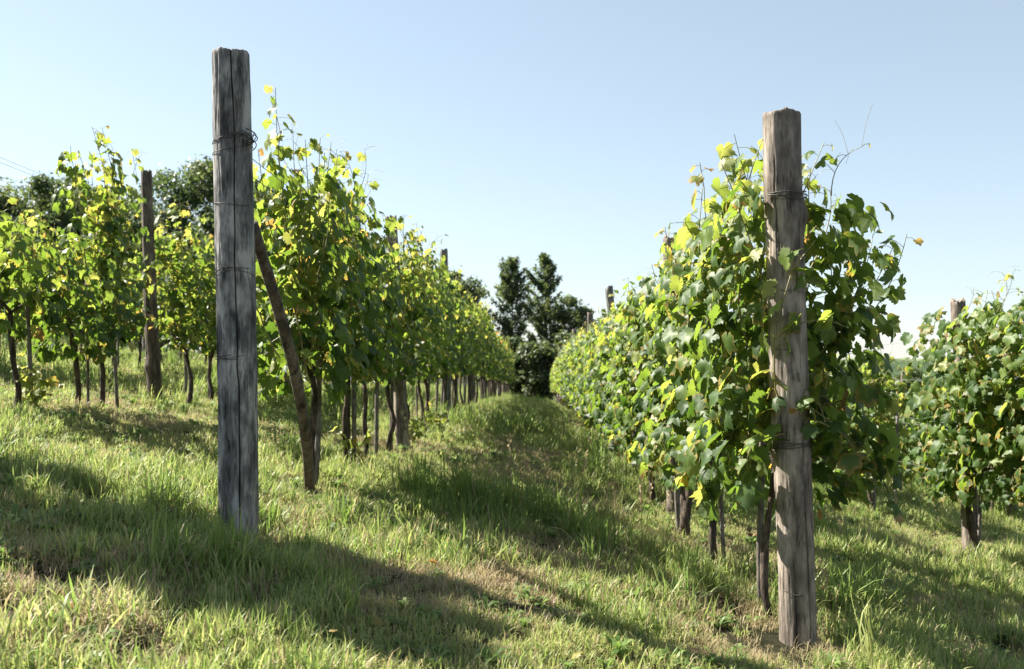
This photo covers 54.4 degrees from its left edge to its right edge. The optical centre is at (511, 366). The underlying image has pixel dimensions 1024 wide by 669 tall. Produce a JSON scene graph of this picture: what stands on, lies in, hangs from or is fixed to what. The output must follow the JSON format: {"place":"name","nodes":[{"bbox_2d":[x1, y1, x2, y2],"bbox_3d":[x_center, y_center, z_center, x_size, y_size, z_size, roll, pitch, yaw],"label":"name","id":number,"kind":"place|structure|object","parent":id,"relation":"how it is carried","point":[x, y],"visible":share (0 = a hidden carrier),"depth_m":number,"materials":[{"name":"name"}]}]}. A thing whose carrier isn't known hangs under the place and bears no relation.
{"place":"outdoors","nodes":[
{"label":"outdoors","id":0,"kind":"place"},
{"bbox_2d":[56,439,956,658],"bbox_3d":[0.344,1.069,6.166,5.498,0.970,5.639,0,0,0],"label":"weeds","id":1,"kind":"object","parent":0,"point":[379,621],"visible":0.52,"depth_m":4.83,"materials":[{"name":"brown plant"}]},
{"bbox_2d":[0,329,1023,668],"bbox_3d":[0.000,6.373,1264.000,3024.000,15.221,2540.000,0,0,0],"label":"ground","id":2,"kind":"structure","parent":0,"point":[770,641],"depth_m":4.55,"materials":[{"name":"green plant"}]},
{"bbox_2d":[0,176,39,219],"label":"broadleaf tree","id":3,"kind":"object","parent":2,"relation":"on","point":[8,190],"visible":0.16,"depth_m":51.66,"materials":[{"name":"green plant"}]},
{"bbox_2d":[0,233,39,323],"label":"grapevine","id":4,"kind":"object","parent":2,"relation":"on","point":[11,249],"visible":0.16,"depth_m":13.12,"materials":[{"name":"green plant"}]},
{"bbox_2d":[25,292,32,390],"bbox_3d":[-4.110,-0.138,8.477,0.042,1.247,0.042,-3,0,-42],"label":"vine stake","id":5,"kind":"object","parent":2,"relation":"on","point":[29,343],"visible":0.39,"depth_m":8.46,"materials":[{"name":"brown wood"}]},
{"bbox_2d":[7,185,64,223],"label":"broadleaf tree","id":6,"kind":"object","parent":2,"relation":"on","point":[41,205],"visible":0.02,"depth_m":55.34,"materials":[{"name":"green plant"}]},
{"bbox_2d":[11,365,63,405],"bbox_3d":[-4.021,0.201,8.430,0.374,0.429,0.358,0,0,-40],"label":"vine sprout","id":7,"kind":"object","parent":2,"relation":"on","point":[26,383],"visible":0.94,"depth_m":8.38,"materials":[{"name":"green plant"}]},
{"bbox_2d":[3,206,73,358],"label":"grapevine","id":8,"kind":"object","parent":2,"relation":"on","point":[44,233],"visible":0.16,"depth_m":14.03,"materials":[{"name":"green plant"}]},
{"bbox_2d":[0,193,99,405],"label":"grapevine","id":9,"kind":"object","parent":2,"relation":"on","point":[17,259],"visible":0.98,"depth_m":8.23,"materials":[{"name":"green plant"}]},
{"bbox_2d":[25,206,87,339],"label":"bush","id":10,"kind":"object","parent":2,"relation":"on","point":[53,218],"visible":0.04,"depth_m":50.45,"materials":[{"name":"green plant"}]},
{"bbox_2d":[4,230,136,403],"bbox_3d":[-4.148,-0.369,9.198,0.911,1.752,1.352,0,0,0],"label":"grapevine","id":11,"kind":"object","parent":2,"relation":"on","point":[49,351],"visible":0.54,"depth_m":9.26,"materials":[{"name":"green plant"}]},
{"bbox_2d":[2,170,138,242],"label":"broadleaf tree","id":12,"kind":"object","parent":2,"relation":"on","point":[43,189],"visible":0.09,"depth_m":52.07,"materials":[{"name":"green plant"}]},
{"bbox_2d":[85,280,89,405],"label":"vine stake","id":13,"kind":"object","parent":2,"relation":"on","point":[87,378],"visible":0.36,"depth_m":9.48,"materials":[{"name":"brown wood"}]},
{"bbox_2d":[64,216,141,345],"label":"bush","id":14,"kind":"object","parent":2,"relation":"on","point":[123,340],"visible":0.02,"depth_m":51.15,"materials":[{"name":"green plant"}]},
{"bbox_2d":[50,126,165,404],"bbox_3d":[-4.104,-0.937,10.236,0.872,2.993,1.679,0,0,0],"label":"grapevine","id":15,"kind":"object","parent":2,"relation":"on","point":[102,226],"visible":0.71,"depth_m":9.98,"materials":[{"name":"green plant"}]},
{"bbox_2d":[83,237,143,365],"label":"grapevine","id":16,"kind":"object","parent":2,"relation":"on","point":[133,273],"visible":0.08,"depth_m":16.80,"materials":[{"name":"green plant"}]},
{"bbox_2d":[112,288,118,408],"bbox_3d":[-4.059,-0.100,10.179,0.046,1.438,0.100,0,0,63],"label":"vine stake","id":17,"kind":"object","parent":2,"relation":"on","point":[116,381],"visible":0.35,"depth_m":10.17,"materials":[{"name":"brown wood"}]},
{"bbox_2d":[116,260,164,369],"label":"grapevine","id":18,"kind":"object","parent":2,"relation":"on","point":[141,333],"visible":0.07,"depth_m":17.58,"materials":[{"name":"green plant"}]},
{"bbox_2d":[141,169,162,402],"bbox_3d":[-4.038,-0.693,11.127,0.185,3.011,0.166,-2,1,-25],"label":"vineyard post","id":19,"kind":"object","parent":2,"relation":"on","point":[152,365],"visible":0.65,"depth_m":11.07,"materials":[{"name":"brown wood"}]},
{"bbox_2d":[138,267,189,363],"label":"grapevine","id":20,"kind":"object","parent":2,"relation":"on","point":[163,314],"visible":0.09,"depth_m":18.60,"materials":[{"name":"green plant"}]},
{"bbox_2d":[118,204,214,350],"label":"bush","id":21,"kind":"object","parent":2,"relation":"on","point":[137,222],"visible":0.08,"depth_m":49.62,"materials":[{"name":"green plant"}]},
{"bbox_2d":[138,199,216,403],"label":"grapevine","id":22,"kind":"object","parent":2,"relation":"on","point":[183,329],"visible":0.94,"depth_m":11.88,"materials":[{"name":"green plant"}]},
{"bbox_2d":[184,342,187,398],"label":"vine stake","id":23,"kind":"object","parent":2,"relation":"on","point":[185,380],"visible":0.36,"depth_m":12.34,"materials":[{"name":"brown wood"}]},
{"bbox_2d":[167,235,216,400],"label":"grapevine","id":24,"kind":"object","parent":2,"relation":"on","point":[210,339],"visible":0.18,"depth_m":12.78,"materials":[{"name":"green plant"}]},
{"bbox_2d":[123,154,279,347],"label":"broadleaf tree","id":25,"kind":"object","parent":2,"relation":"on","point":[195,190],"visible":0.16,"depth_m":53.63,"materials":[{"name":"green plant"}]},
{"bbox_2d":[184,212,272,354],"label":"bush","id":26,"kind":"object","parent":2,"relation":"on","point":[207,227],"visible":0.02,"depth_m":49.31,"materials":[{"name":"green plant"}]},
{"bbox_2d":[212,47,258,537],"bbox_3d":[-1.431,-0.198,5.160,0.246,2.870,0.212,0,0,0],"label":"vineyard post","id":27,"kind":"object","parent":2,"relation":"on","point":[236,328],"visible":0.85,"depth_m":5.08,"materials":[{"name":"grey wood"}]},
{"bbox_2d":[258,278,284,359],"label":"grapevine","id":28,"kind":"object","parent":2,"relation":"on","point":[263,311],"visible":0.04,"depth_m":15.23,"materials":[{"name":"green plant"}]},
{"bbox_2d":[254,220,314,491],"bbox_3d":[-1.351,0.146,6.169,0.152,1.856,1.787,0,0,0],"label":"brace pole","id":29,"kind":"object","parent":2,"relation":"on","point":[278,309],"visible":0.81,"depth_m":5.89,"materials":[{"name":"brown wood"}]},
{"bbox_2d":[253,85,377,472],"bbox_3d":[-1.462,-0.446,6.959,0.938,2.840,1.657,0,0,0],"label":"grapevine","id":30,"kind":"object","parent":2,"relation":"on","point":[299,252],"visible":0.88,"depth_m":6.56,"materials":[{"name":"green plant"}]},
{"bbox_2d":[315,314,322,485],"bbox_3d":[-1.380,0.292,7.082,0.107,1.449,0.047,0,0,38],"label":"vine stake","id":31,"kind":"object","parent":2,"relation":"on","point":[318,430],"visible":0.39,"depth_m":7.07,"materials":[{"name":"brown wood"}]},
{"bbox_2d":[271,145,406,463],"bbox_3d":[-1.489,-0.375,8.153,1.103,2.684,1.696,0,0,0],"label":"grapevine","id":32,"kind":"object","parent":2,"relation":"on","point":[383,365],"visible":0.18,"depth_m":8.11,"materials":[{"name":"green plant"}]},
{"bbox_2d":[331,423,370,465],"bbox_3d":[-1.339,0.661,8.300,0.347,0.461,0.380,0,0,28],"label":"vine sprout","id":33,"kind":"object","parent":2,"relation":"on","point":[366,438],"visible":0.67,"depth_m":8.26,"materials":[{"name":"green plant"}]},
{"bbox_2d":[352,331,356,463],"bbox_3d":[-1.318,0.343,8.327,0.042,1.336,0.046,1,-3,-41],"label":"vine stake","id":34,"kind":"object","parent":2,"relation":"on","point":[354,401],"visible":0.41,"depth_m":8.31,"materials":[{"name":"brown wood"}]},
{"bbox_2d":[329,222,419,456],"bbox_3d":[-1.334,-0.280,9.298,0.969,2.575,1.373,0,0,-2],"label":"grapevine","id":35,"kind":"object","parent":2,"relation":"on","point":[391,319],"visible":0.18,"depth_m":9.26,"materials":[{"name":"green plant"}]},
{"bbox_2d":[374,376,378,456],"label":"vine stake","id":36,"kind":"object","parent":2,"relation":"on","point":[376,433],"visible":0.48,"depth_m":9.55,"materials":[{"name":"brown wood"}]},
{"bbox_2d":[385,214,409,448],"bbox_3d":[-1.264,-0.198,10.996,0.166,2.948,0.151,-4,0,-4],"label":"vineyard post","id":37,"kind":"object","parent":2,"relation":"on","point":[400,396],"visible":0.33,"depth_m":10.94,"materials":[{"name":"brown wood"}]},
{"bbox_2d":[369,225,434,452],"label":"grapevine","id":38,"kind":"object","parent":2,"relation":"on","point":[405,330],"visible":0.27,"depth_m":10.32,"materials":[{"name":"green plant"}]},
{"bbox_2d":[395,418,423,442],"bbox_3d":[-1.168,0.769,11.518,0.416,0.468,0.296,0,0,43],"label":"vine sprout","id":39,"kind":"object","parent":2,"relation":"on","point":[414,426],"visible":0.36,"depth_m":11.45,"materials":[{"name":"green plant"}]},
{"bbox_2d":[380,215,449,420],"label":"grapevine","id":40,"kind":"object","parent":2,"relation":"on","point":[429,333],"visible":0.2,"depth_m":11.38,"materials":[{"name":"green plant"}]},
{"bbox_2d":[399,223,447,421],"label":"grapevine","id":41,"kind":"object","parent":2,"relation":"on","point":[437,271],"visible":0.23,"depth_m":12.79,"materials":[{"name":"green plant"}]},
{"bbox_2d":[419,401,447,431],"bbox_3d":[-1.058,0.743,13.931,0.442,0.504,0.366,0,0,21],"label":"vine sprout","id":42,"kind":"object","parent":2,"relation":"on","point":[440,418],"visible":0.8,"depth_m":13.87,"materials":[{"name":"green plant"}]},
{"bbox_2d":[414,269,453,426],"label":"grapevine","id":43,"kind":"object","parent":2,"relation":"on","point":[446,366],"visible":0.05,"depth_m":14.14,"materials":[{"name":"green plant"}]},
{"bbox_2d":[407,246,460,382],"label":"grapevine","id":44,"kind":"object","parent":2,"relation":"on","point":[449,289],"visible":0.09,"depth_m":15.36,"materials":[{"name":"green plant"}]},
{"bbox_2d":[440,248,450,411],"bbox_3d":[-1.167,-0.371,17.596,0.162,3.441,0.154,-1,0,-5],"label":"vineyard post","id":45,"kind":"object","parent":2,"relation":"on","point":[446,379],"visible":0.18,"depth_m":17.54,"materials":[{"name":"grey wood"}]},
{"bbox_2d":[434,259,462,411],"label":"grapevine","id":46,"kind":"object","parent":2,"relation":"on","point":[453,323],"visible":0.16,"depth_m":16.65,"materials":[{"name":"green plant"}]},
{"bbox_2d":[448,281,467,375],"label":"grapevine","id":47,"kind":"object","parent":2,"relation":"on","point":[462,335],"visible":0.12,"depth_m":17.63,"materials":[{"name":"green plant"}]},
{"bbox_2d":[452,281,471,410],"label":"grapevine","id":48,"kind":"object","parent":2,"relation":"on","point":[469,327],"visible":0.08,"depth_m":18.63,"materials":[{"name":"green plant"}]},
{"bbox_2d":[450,277,476,406],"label":"grapevine","id":49,"kind":"object","parent":2,"relation":"on","point":[471,313],"visible":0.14,"depth_m":20.02,"materials":[{"name":"green plant"}]},
{"bbox_2d":[435,266,494,378],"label":"broadleaf tree","id":50,"kind":"object","parent":2,"relation":"on","point":[473,288],"visible":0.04,"depth_m":71.24,"materials":[{"name":"green plant"}]},
{"bbox_2d":[459,296,479,404],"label":"grapevine","id":51,"kind":"object","parent":2,"relation":"on","point":[460,382],"visible":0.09,"depth_m":21.29,"materials":[{"name":"green plant"}]},
{"bbox_2d":[459,289,483,405],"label":"grapevine","id":52,"kind":"object","parent":2,"relation":"on","point":[478,338],"visible":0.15,"depth_m":22.36,"materials":[{"name":"green plant"}]},
{"bbox_2d":[470,373,474,404],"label":"vineyard post","id":53,"kind":"object","parent":2,"relation":"on","point":[472,389],"visible":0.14,"depth_m":23.94,"materials":[{"name":"brown wood"}]},
{"bbox_2d":[458,302,490,402],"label":"grapevine","id":54,"kind":"object","parent":2,"relation":"on","point":[485,321],"visible":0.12,"depth_m":24.98,"materials":[{"name":"green plant"}]},
{"bbox_2d":[468,297,486,403],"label":"grapevine","id":55,"kind":"object","parent":2,"relation":"on","point":[481,362],"visible":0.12,"depth_m":23.68,"materials":[{"name":"green plant"}]},
{"bbox_2d":[474,295,491,395],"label":"grapevine","id":56,"kind":"object","parent":2,"relation":"on","point":[482,310],"visible":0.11,"depth_m":26.04,"materials":[{"name":"green plant"}]},
{"bbox_2d":[477,314,496,398],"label":"grapevine","id":57,"kind":"object","parent":2,"relation":"on","point":[493,352],"visible":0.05,"depth_m":29.71,"materials":[{"name":"green plant"}]},
{"bbox_2d":[480,299,494,399],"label":"grapevine","id":58,"kind":"object","parent":2,"relation":"on","point":[492,330],"visible":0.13,"depth_m":27.04,"materials":[{"name":"green plant"}]},
{"bbox_2d":[479,323,499,391],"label":"grapevine","id":59,"kind":"object","parent":2,"relation":"on","point":[496,351],"visible":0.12,"depth_m":30.59,"materials":[{"name":"green plant"}]},
{"bbox_2d":[488,332,502,395],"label":"grapevine","id":60,"kind":"object","parent":2,"relation":"on","point":[499,353],"visible":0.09,"depth_m":33.33,"materials":[{"name":"green plant"}]},
{"bbox_2d":[495,342,509,395],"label":"grapevine","id":61,"kind":"object","parent":2,"relation":"on","point":[506,358],"visible":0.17,"depth_m":41.77,"materials":[{"name":"green plant"}]},
{"bbox_2d":[487,334,533,395],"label":"bush","id":62,"kind":"object","parent":2,"relation":"on","point":[513,346],"visible":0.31,"depth_m":63.60,"materials":[{"name":"green plant"}]},
{"bbox_2d":[488,255,536,341],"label":"slender tree","id":63,"kind":"object","parent":2,"relation":"on","point":[509,291],"visible":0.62,"depth_m":69.45,"materials":[{"name":"green plant"}]},
{"bbox_2d":[512,340,559,400],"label":"bush","id":64,"kind":"object","parent":2,"relation":"on","point":[540,358],"visible":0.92,"depth_m":62.14,"materials":[{"name":"green plant"}]},
{"bbox_2d":[523,252,568,379],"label":"slender tree","id":65,"kind":"object","parent":2,"relation":"on","point":[546,284],"visible":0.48,"depth_m":70.96,"materials":[{"name":"green plant"}]},
{"bbox_2d":[550,329,581,399],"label":"bush","id":66,"kind":"object","parent":2,"relation":"on","point":[560,338],"visible":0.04,"depth_m":65.42,"materials":[{"name":"green plant"}]},
{"bbox_2d":[538,292,596,347],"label":"broadleaf tree","id":67,"kind":"object","parent":2,"relation":"on","point":[571,317],"visible":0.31,"depth_m":68.53,"materials":[{"name":"green plant"}]},
{"bbox_2d":[562,325,586,420],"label":"grapevine","id":68,"kind":"object","parent":2,"relation":"on","point":[565,361],"visible":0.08,"depth_m":24.04,"materials":[{"name":"green plant"}]},
{"bbox_2d":[565,324,585,412],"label":"grapevine","id":69,"kind":"object","parent":2,"relation":"on","point":[569,405],"visible":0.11,"depth_m":21.54,"materials":[{"name":"green plant"}]},
{"bbox_2d":[566,321,596,432],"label":"grapevine","id":70,"kind":"object","parent":2,"relation":"on","point":[575,403],"visible":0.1,"depth_m":19.24,"materials":[{"name":"green plant"}]},
{"bbox_2d":[570,320,597,401],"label":"grapevine","id":71,"kind":"object","parent":2,"relation":"on","point":[573,369],"visible":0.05,"depth_m":20.42,"materials":[{"name":"green plant"}]},
{"bbox_2d":[574,320,603,435],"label":"grapevine","id":72,"kind":"object","parent":2,"relation":"on","point":[578,408],"visible":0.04,"depth_m":18.23,"materials":[{"name":"green plant"}]},
{"bbox_2d":[577,311,606,417],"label":"grapevine","id":73,"kind":"object","parent":2,"relation":"on","point":[580,370],"visible":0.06,"depth_m":16.89,"materials":[{"name":"green plant"}]},
{"bbox_2d":[575,306,617,428],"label":"grapevine","id":74,"kind":"object","parent":2,"relation":"on","point":[584,342],"visible":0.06,"depth_m":15.73,"materials":[{"name":"green plant"}]},
{"bbox_2d":[583,297,619,457],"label":"grapevine","id":75,"kind":"object","parent":2,"relation":"on","point":[589,417],"visible":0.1,"depth_m":14.34,"materials":[{"name":"green plant"}]},
{"bbox_2d":[605,285,614,316],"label":"vineyard post","id":76,"kind":"object","parent":2,"relation":"on","point":[608,289],"visible":0.16,"depth_m":15.99,"materials":[{"name":"grey wood"}]},
{"bbox_2d":[589,310,631,441],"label":"grapevine","id":77,"kind":"object","parent":2,"relation":"on","point":[601,408],"visible":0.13,"depth_m":13.11,"materials":[{"name":"green plant"}]},
{"bbox_2d":[603,439,630,526],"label":"dry weed","id":78,"kind":"object","parent":2,"relation":"on","point":[616,506],"visible":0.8,"depth_m":7.68,"materials":[{"name":"green plant"}]},
{"bbox_2d":[593,268,664,502],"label":"grapevine","id":79,"kind":"object","parent":2,"relation":"on","point":[624,414],"visible":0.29,"depth_m":9.56,"materials":[{"name":"green plant"}]},
{"bbox_2d":[595,279,662,470],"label":"grapevine","id":80,"kind":"object","parent":2,"relation":"on","point":[608,432],"visible":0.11,"depth_m":12.01,"materials":[{"name":"green plant"}]},
{"bbox_2d":[601,289,664,480],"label":"grapevine","id":81,"kind":"object","parent":2,"relation":"on","point":[615,393],"visible":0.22,"depth_m":10.82,"materials":[{"name":"green plant"}]},
{"bbox_2d":[663,235,680,515],"bbox_3d":[1.457,0.254,8.997,0.155,2.906,0.151,-1,0,-15],"label":"vineyard post","id":82,"kind":"object","parent":2,"relation":"on","point":[671,495],"visible":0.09,"depth_m":8.94,"materials":[{"name":"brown wood"}]},
{"bbox_2d":[674,389,679,530],"bbox_3d":[1.325,0.791,7.998,0.044,1.393,0.045,-1,1,-5],"label":"vine stake","id":83,"kind":"object","parent":2,"relation":"on","point":[677,506],"visible":0.19,"depth_m":7.99,"materials":[{"name":"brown wood"}]},
{"bbox_2d":[629,216,738,535],"bbox_3d":[1.359,0.210,7.678,0.807,2.514,1.878,0,0,0],"label":"grapevine","id":84,"kind":"object","parent":2,"relation":"on","point":[642,403],"visible":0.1,"depth_m":7.82,"materials":[{"name":"green plant"}]},
{"bbox_2d":[628,157,814,564],"bbox_3d":[1.270,0.106,6.365,0.997,2.682,1.830,0,0,0],"label":"grapevine","id":85,"kind":"object","parent":2,"relation":"on","point":[667,414],"visible":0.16,"depth_m":6.27,"materials":[{"name":"green plant"}]},
{"bbox_2d":[719,450,725,561],"bbox_3d":[1.373,0.846,6.527,0.031,1.244,0.036,-1,-1,-27],"label":"vine stake","id":86,"kind":"object","parent":2,"relation":"on","point":[721,516],"visible":0.25,"depth_m":6.51,"materials":[{"name":"brown wood"}]},
{"bbox_2d":[756,441,764,603],"bbox_3d":[1.330,0.765,5.315,0.041,1.405,0.041,-2,3,-42],"label":"vine stake","id":87,"kind":"object","parent":2,"relation":"on","point":[760,517],"visible":0.26,"depth_m":5.30,"materials":[{"name":"brown wood"}]},
{"bbox_2d":[644,106,923,620],"bbox_3d":[1.423,0.098,5.102,1.466,2.675,1.309,0,0,0],"label":"grapevine","id":88,"kind":"object","parent":2,"relation":"on","point":[838,324],"visible":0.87,"depth_m":4.97,"materials":[{"name":"green plant"}]},
{"bbox_2d":[762,107,816,648],"bbox_3d":[1.318,0.226,4.700,0.264,2.863,0.200,0,0,0],"label":"vineyard post","id":89,"kind":"object","parent":2,"relation":"on","point":[785,214],"visible":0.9,"depth_m":4.63,"materials":[{"name":"brown wood"}]},
{"bbox_2d":[810,359,893,500],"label":"grapevine","id":90,"kind":"object","parent":2,"relation":"on","point":[878,482],"visible":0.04,"depth_m":12.36,"materials":[{"name":"green plant"}]},
{"bbox_2d":[850,589,875,668],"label":"tall weed","id":91,"kind":"object","parent":2,"relation":"on","point":[869,645],"visible":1,"depth_m":4.15,"materials":[{"name":"green plant"}]},
{"bbox_2d":[827,340,928,511],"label":"grapevine","id":92,"kind":"object","parent":2,"relation":"on","point":[893,390],"visible":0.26,"depth_m":11.21,"materials":[{"name":"green plant"}]},
{"bbox_2d":[894,412,898,523],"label":"vine stake","id":93,"kind":"object","parent":2,"relation":"on","point":[897,432],"visible":0.26,"depth_m":10.93,"materials":[{"name":"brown wood"}]},
{"bbox_2d":[886,366,925,391],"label":"broadleaf tree","id":94,"kind":"object","parent":2,"relation":"on","point":[916,373],"visible":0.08,"depth_m":45.65,"materials":[{"name":"green plant"}]},
{"bbox_2d":[896,392,927,485],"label":"grapevine","id":95,"kind":"object","parent":2,"relation":"on","point":[902,395],"visible":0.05,"depth_m":17.81,"materials":[{"name":"green plant"}]},
{"bbox_2d":[897,381,952,488],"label":"grapevine","id":96,"kind":"object","parent":2,"relation":"on","point":[905,440],"visible":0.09,"depth_m":16.97,"materials":[{"name":"green plant"}]},
{"bbox_2d":[909,376,1004,483],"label":"grapevine","id":97,"kind":"object","parent":2,"relation":"on","point":[941,392],"visible":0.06,"depth_m":15.85,"materials":[{"name":"green plant"}]},
{"bbox_2d":[900,266,1023,551],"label":"grapevine","id":98,"kind":"object","parent":2,"relation":"on","point":[977,369],"visible":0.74,"depth_m":8.54,"materials":[{"name":"green plant"}]},
{"bbox_2d":[950,298,977,550],"bbox_3d":[4.132,0.732,9.057,0.155,2.721,0.151,-3,1,-13],"label":"vineyard post","id":99,"kind":"object","parent":2,"relation":"on","point":[957,307],"visible":0.2,"depth_m":9.01,"materials":[{"name":"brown wood"}]},
{"bbox_2d":[977,426,984,543],"bbox_3d":[4.220,1.200,8.968,0.037,1.442,0.040,3,1,18],"label":"vine stake","id":100,"kind":"object","parent":2,"relation":"on","point":[979,520],"visible":0.26,"depth_m":8.96,"materials":[{"name":"brown wood"}]},
{"bbox_2d":[957,290,1023,506],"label":"grapevine","id":101,"kind":"object","parent":2,"relation":"on","point":[998,386],"visible":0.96,"depth_m":7.99,"materials":[{"name":"green plant"}]},
{"bbox_2d":[977,408,1018,505],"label":"grapevine","id":102,"kind":"object","parent":2,"relation":"on","point":[1006,496],"visible":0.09,"depth_m":13.46,"materials":[{"name":"green plant"}]},
{"bbox_2d":[1001,353,1016,516],"bbox_3d":[6.995,1.172,14.009,0.216,2.775,0.154,0,0,11],"label":"vineyard post","id":103,"kind":"object","parent":2,"relation":"on","point":[1010,506],"visible":0.04,"depth_m":13.95,"materials":[{"name":"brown wood"}]},
{"bbox_2d":[0,0,1023,364],"label":"sky","id":104,"kind":"structure","parent":0,"point":[573,132],"materials":[{"name":"blue"}]},
{"bbox_2d":[828,357,970,391],"bbox_3d":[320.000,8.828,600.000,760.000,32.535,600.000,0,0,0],"label":"distant hill","id":105,"kind":"structure","parent":0,"point":[900,362],"depth_m":590.53,"materials":[{"name":"green plant"}]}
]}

